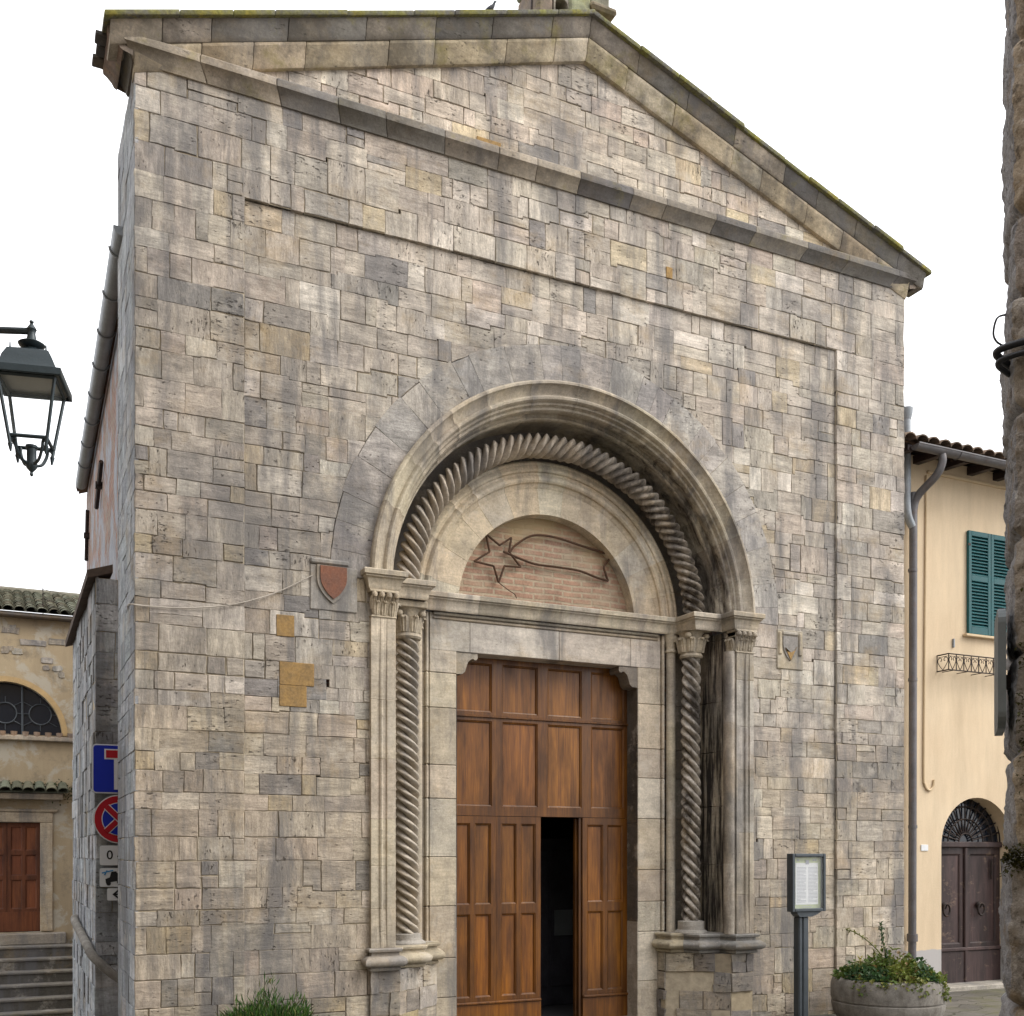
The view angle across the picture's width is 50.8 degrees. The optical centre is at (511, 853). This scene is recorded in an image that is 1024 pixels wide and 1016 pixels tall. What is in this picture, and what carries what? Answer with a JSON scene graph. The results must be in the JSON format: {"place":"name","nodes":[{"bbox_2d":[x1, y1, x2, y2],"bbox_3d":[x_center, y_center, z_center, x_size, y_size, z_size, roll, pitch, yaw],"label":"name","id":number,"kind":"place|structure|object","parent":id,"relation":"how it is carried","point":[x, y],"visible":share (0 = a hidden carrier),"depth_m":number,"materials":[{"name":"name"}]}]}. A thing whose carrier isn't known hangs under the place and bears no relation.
{"place":"outdoors","nodes":[
{"label":"outdoors","id":0,"kind":"place"},
{"bbox_2d":[0,0,1007,615],"label":"sky","id":1,"kind":"structure","parent":0,"point":[895,108],"materials":[{"name":"white"}]},
{"bbox_2d":[347,970,1005,1015],"bbox_3d":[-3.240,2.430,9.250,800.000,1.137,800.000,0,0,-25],"label":"ground","id":2,"kind":"structure","parent":0,"point":[985,1002],"depth_m":13.42,"materials":[{"name":"stone"}]},
{"bbox_2d":[0,586,79,1015],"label":"chapel","id":3,"kind":"structure","parent":2,"relation":"on","point":[36,824],"depth_m":20.79,"materials":[{"name":"paint"}]},
{"bbox_2d":[0,822,39,931],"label":"door","id":4,"kind":"structure","parent":3,"relation":"in","point":[19,841],"depth_m":20.76,"materials":[{"name":"brown wood"}]},
{"bbox_2d":[0,683,60,735],"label":"lunette window","id":5,"kind":"structure","parent":3,"relation":"in","point":[21,708],"depth_m":20.92,"materials":[{"name":"black glass"}]},
{"bbox_2d":[9,779,72,805],"bbox_3d":[-9.391,-1.179,20.587,2.284,0.537,0.280,0,0,-25],"label":"moss","id":6,"kind":"object","parent":3,"relation":"attached to","point":[55,783],"visible":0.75,"depth_m":20.83,"materials":[{"name":"green plant"}]},
{"bbox_2d":[42,588,64,608],"bbox_3d":[-8.952,-4.840,21.039,0.446,0.620,0.214,0,0,-37],"label":"tv antenna","id":7,"kind":"object","parent":3,"relation":"on","point":[49,600],"visible":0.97,"depth_m":20.98,"materials":[{"name":"metal"}]},
{"bbox_2d":[65,0,931,1015],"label":"church","id":8,"kind":"structure","parent":2,"relation":"on","point":[403,312],"depth_m":11.04,"materials":[{"name":"stone"}]},
{"bbox_2d":[92,744,117,793],"bbox_3d":[-3.927,-0.834,10.769,0.510,0.490,0.155,0,0,-25],"label":"dead end sign","id":9,"kind":"object","parent":8,"relation":"attached to","point":[104,768],"visible":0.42,"depth_m":10.65,"materials":[{"name":"blue metal"}]},
{"bbox_2d":[93,795,117,842],"bbox_3d":[-3.924,-0.338,10.762,0.486,0.486,0.172,0,0,-25],"label":"no stopping sign","id":10,"kind":"object","parent":8,"relation":"attached to","point":[105,818],"visible":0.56,"depth_m":10.65,"materials":[{"name":"red metal"}]},
{"bbox_2d":[99,845,117,865],"bbox_3d":[-3.929,0.022,10.774,0.370,0.200,0.146,0,0,-25],"label":"hours plate","id":11,"kind":"object","parent":8,"relation":"attached to","point":[108,855],"visible":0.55,"depth_m":10.67,"materials":[{"name":"white metal"}]},
{"bbox_2d":[99,868,117,886],"bbox_3d":[-3.928,0.240,10.771,0.370,0.190,0.150,0,0,-25],"label":"tow away plate","id":12,"kind":"object","parent":8,"relation":"attached to","point":[108,877],"visible":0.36,"depth_m":10.67,"materials":[{"name":"white metal"}]},
{"bbox_2d":[107,888,117,900],"bbox_3d":[-3.920,0.408,10.778,0.250,0.125,0.146,0,0,-25],"label":"arrow plate","id":13,"kind":"object","parent":8,"relation":"attached to","point":[112,894],"visible":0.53,"depth_m":10.68,"materials":[{"name":"white metal"}]},
{"bbox_2d":[127,575,312,609],"bbox_3d":[-2.611,-2.333,9.670,1.609,0.443,0.382,0,0,-25],"label":"wire","id":14,"kind":"object","parent":8,"relation":"attached to","point":[213,606],"visible":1,"depth_m":9.47,"materials":[{"name":"grey metal"}]},
{"bbox_2d":[486,1,496,8],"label":"bird","id":15,"kind":"object","parent":8,"relation":"on","point":[491,6],"visible":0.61,"depth_m":10.56},
{"bbox_2d":[456,816,540,1015],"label":"door leaf","id":16,"kind":"structure","parent":8,"relation":"in","point":[498,927],"depth_m":11.60,"materials":[{"name":"brown wood"}]},
{"bbox_2d":[473,534,609,597],"bbox_3d":[0.367,-3.101,11.736,1.706,0.731,0.026,0,0,-25],"label":"comet ornament","id":17,"kind":"object","parent":8,"relation":"attached to","point":[509,553],"visible":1,"depth_m":11.61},
{"bbox_2d":[541,838,572,1005],"bbox_3d":[0.365,0.835,13.080,1.350,2.030,0.070,0,0,-25],"label":"inner door","id":18,"kind":"structure","parent":8,"relation":"in","point":[556,853],"depth_m":13.13,"materials":[{"name":"brown wood"}]},
{"bbox_2d":[554,910,572,935],"bbox_3d":[0.628,0.845,13.153,0.250,0.310,0.007,0,0,-25],"label":"paper notice","id":19,"kind":"object","parent":18,"relation":"attached to","point":[563,922],"visible":1,"depth_m":13.15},
{"bbox_2d":[581,818,627,1015],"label":"door leaf","id":20,"kind":"structure","parent":8,"relation":"in","point":[604,992],"depth_m":12.17,"materials":[{"name":"brown wood"}]},
{"bbox_2d":[787,854,825,1015],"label":"notice board","id":21,"kind":"object","parent":2,"relation":"on","point":[806,886],"visible":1,"depth_m":11.54,"materials":[{"name":"grey paint"}]},
{"bbox_2d":[830,975,946,1015],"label":"planter","id":22,"kind":"object","parent":2,"relation":"on","point":[891,1000],"visible":0.73,"depth_m":11.28,"materials":[{"name":"concrete"}]},
{"bbox_2d":[846,921,916,975],"bbox_3d":[4.046,1.062,11.775,1.090,0.664,0.137,0,0,-25],"label":"weed","id":23,"kind":"object","parent":22,"relation":"in","point":[882,942],"visible":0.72,"depth_m":11.75,"materials":[{"name":"green plant"}]},
{"bbox_2d":[830,946,951,1001],"bbox_3d":[4.111,1.401,11.776,1.243,0.769,1.250,0,0,8],"label":"ivy","id":24,"kind":"object","parent":22,"relation":"in","point":[911,972],"visible":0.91,"depth_m":11.51,"materials":[{"name":"green plant"}]},
{"bbox_2d":[904,431,1010,991],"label":"yellow house","id":25,"kind":"structure","parent":2,"relation":"on","point":[956,760],"depth_m":14.78,"materials":[{"name":"paint"}]},
{"bbox_2d":[941,842,1001,982],"bbox_3d":[6.367,0.825,15.154,1.380,1.970,0.109,0,0,-25],"label":"arched door","id":26,"kind":"structure","parent":25,"relation":"in","point":[970,871],"depth_m":15.19,"materials":[{"name":"brown wood"}]},
{"bbox_2d":[998,0,1023,1015],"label":"stone house","id":27,"kind":"structure","parent":2,"relation":"on","point":[1011,911],"depth_m":4.03,"materials":[{"name":"stone"}]},
{"bbox_2d":[994,609,1011,735],"bbox_3d":[1.920,-0.695,4.178,0.083,0.455,0.360,0,0,22],"label":"sign plate","id":28,"kind":"object","parent":27,"relation":"attached to","point":[1002,682],"visible":0.92,"depth_m":4.03,"materials":[{"name":"metal"}]},
{"bbox_2d":[992,314,1023,377],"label":"cable","id":29,"kind":"object","parent":27,"relation":"attached to","point":[1002,364],"visible":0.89,"depth_m":3.98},
{"bbox_2d":[999,587,1023,878],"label":"moss","id":30,"kind":"object","parent":27,"relation":"attached to","point":[1016,856],"visible":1,"depth_m":3.98,"materials":[{"name":"green plant"}]},
{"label":"plaster house","id":31,"kind":"object","parent":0,"visible":0},
{"bbox_2d":[0,320,71,476],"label":"street lantern","id":32,"kind":"object","parent":31,"relation":"attached to","point":[29,369],"visible":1,"depth_m":6.45,"materials":[{"name":"paint"}]},
{"bbox_3d":[-2.088,1.683,9.110,0.994,0.374,0.994,0,0,-25],"label":"planter","id":33,"kind":"object","parent":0,"visible":0},
{"bbox_2d":[211,969,317,1015],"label":"herb tuft","id":34,"kind":"object","parent":33,"relation":"in","point":[252,1009],"visible":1,"depth_m":9.12,"materials":[{"name":"green plant"}]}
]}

